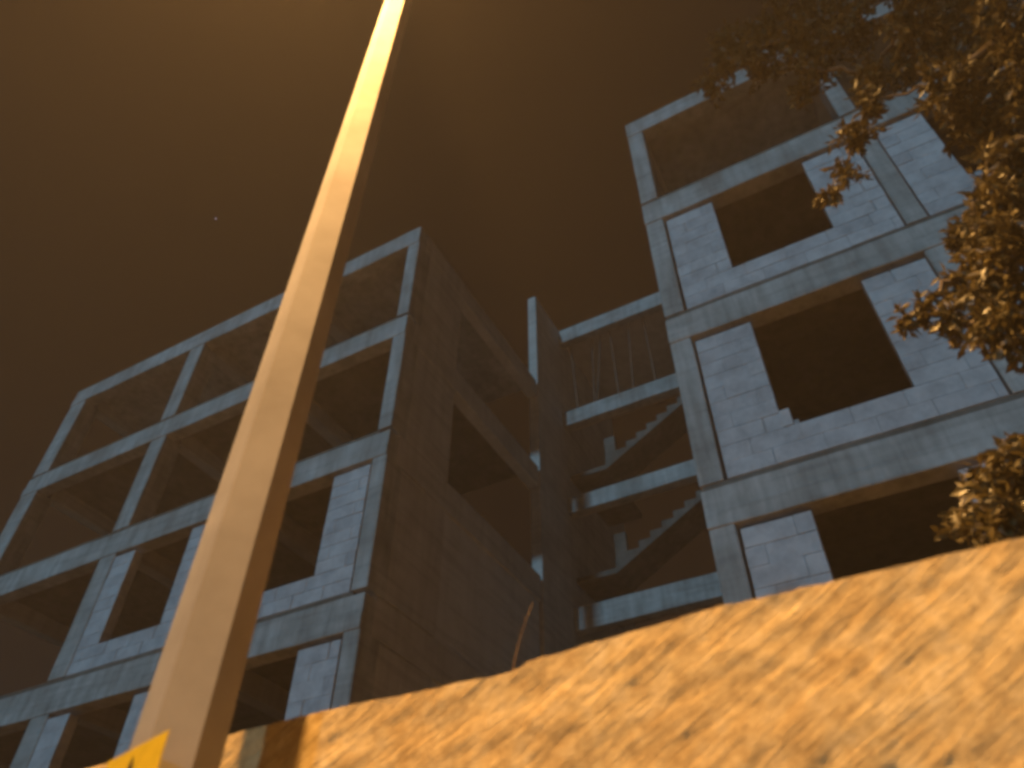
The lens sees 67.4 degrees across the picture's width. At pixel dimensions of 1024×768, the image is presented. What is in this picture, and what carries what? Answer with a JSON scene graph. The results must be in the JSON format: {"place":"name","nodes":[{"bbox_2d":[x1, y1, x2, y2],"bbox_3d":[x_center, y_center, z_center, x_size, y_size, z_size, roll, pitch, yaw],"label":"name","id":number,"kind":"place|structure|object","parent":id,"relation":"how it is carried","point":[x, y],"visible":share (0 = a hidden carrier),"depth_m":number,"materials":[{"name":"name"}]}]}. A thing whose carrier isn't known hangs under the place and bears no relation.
{"place":"outdoors","nodes":[
{"label":"outdoors","id":0,"kind":"place"},
{"bbox_2d":[129,0,411,767],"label":"street lamp","id":1,"kind":"object","parent":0,"point":[191,700],"visible":1,"depth_m":2.23,"materials":[{"name":"grey metal"}]},
{"bbox_2d":[106,730,169,767],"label":"warning sign","id":2,"kind":"object","parent":1,"relation":"attached to","point":[148,754],"visible":1,"depth_m":1.61,"materials":[{"name":"yellow metal"}]},
{"bbox_2d":[0,0,881,695],"label":"sky","id":3,"kind":"structure","parent":0,"point":[128,127],"materials":[{"name":"brown"}]},
{"bbox_2d":[528,292,722,656],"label":"stair tower","id":4,"kind":"structure","parent":0,"point":[591,569],"depth_m":21.29,"materials":[{"name":"concrete"}]},
{"bbox_2d":[570,346,578,407],"bbox_3d":[1.990,-0.114,24.373,0.172,3.372,0.052,-21,-48,20],"label":"shoring prop","id":5,"kind":"object","parent":4,"relation":"on","point":[574,379],"visible":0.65,"depth_m":24.29,"materials":[{"name":"metal"}]},
{"bbox_2d":[591,339,595,401],"bbox_3d":[2.569,-0.251,24.230,0.192,3.372,0.055,-21,-48,20],"label":"shoring prop","id":6,"kind":"object","parent":4,"relation":"on","point":[593,372],"visible":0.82,"depth_m":24.27,"materials":[{"name":"metal"}]},
{"bbox_2d":[596,334,600,400],"bbox_3d":[2.713,-0.430,24.046,0.449,3.376,0.058,-21,-48,20],"label":"shoring prop","id":7,"kind":"object","parent":4,"relation":"on","point":[598,369],"visible":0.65,"depth_m":23.98,"materials":[{"name":"metal"}]},
{"bbox_2d":[609,330,619,392],"bbox_3d":[3.185,-0.609,23.860,0.112,3.371,0.053,-21,-48,20],"label":"shoring prop","id":8,"kind":"object","parent":4,"relation":"on","point":[614,364],"visible":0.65,"depth_m":23.73,"materials":[{"name":"metal"}]},
{"bbox_2d":[627,323,633,388],"bbox_3d":[3.664,-0.784,23.678,0.212,3.372,0.056,-21,-48,20],"label":"shoring prop","id":9,"kind":"object","parent":4,"relation":"on","point":[630,359],"visible":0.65,"depth_m":23.58,"materials":[{"name":"metal"}]},
{"bbox_2d":[642,318,656,379],"bbox_3d":[4.226,-0.950,23.505,0.132,3.371,0.053,-21,-48,20],"label":"shoring prop","id":10,"kind":"object","parent":4,"relation":"on","point":[652,365],"visible":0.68,"depth_m":23.46,"materials":[{"name":"metal"}]},
{"label":"ground","id":11,"kind":"structure","parent":0,"visible":0},
{"bbox_2d":[0,227,540,767],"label":"unfinished building","id":12,"kind":"structure","parent":11,"relation":"on","point":[398,565],"depth_m":15.75,"materials":[{"name":"concrete"}]},
{"bbox_2d":[90,537,1023,767],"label":"stone wall","id":13,"kind":"structure","parent":11,"relation":"on","point":[920,664],"depth_m":1.55,"materials":[{"name":"beige stone"}]},
{"bbox_2d":[513,602,532,669],"bbox_3d":[0.025,0.684,2.033,0.070,0.226,0.020,-16,-47,16],"label":"dry weed","id":14,"kind":"object","parent":13,"relation":"on","point":[521,635],"visible":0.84,"depth_m":2.05,"materials":[{"name":"brown plant"}]},
{"bbox_2d":[625,0,1023,604],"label":"unfinished building","id":15,"kind":"structure","parent":11,"relation":"on","point":[837,430],"depth_m":11.00,"materials":[{"name":"concrete"}]},
{"bbox_2d":[688,0,1023,548],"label":"tree","id":16,"kind":"object","parent":11,"relation":"on","point":[987,232],"visible":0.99,"depth_m":4.17,"materials":[{"name":"green plant"}]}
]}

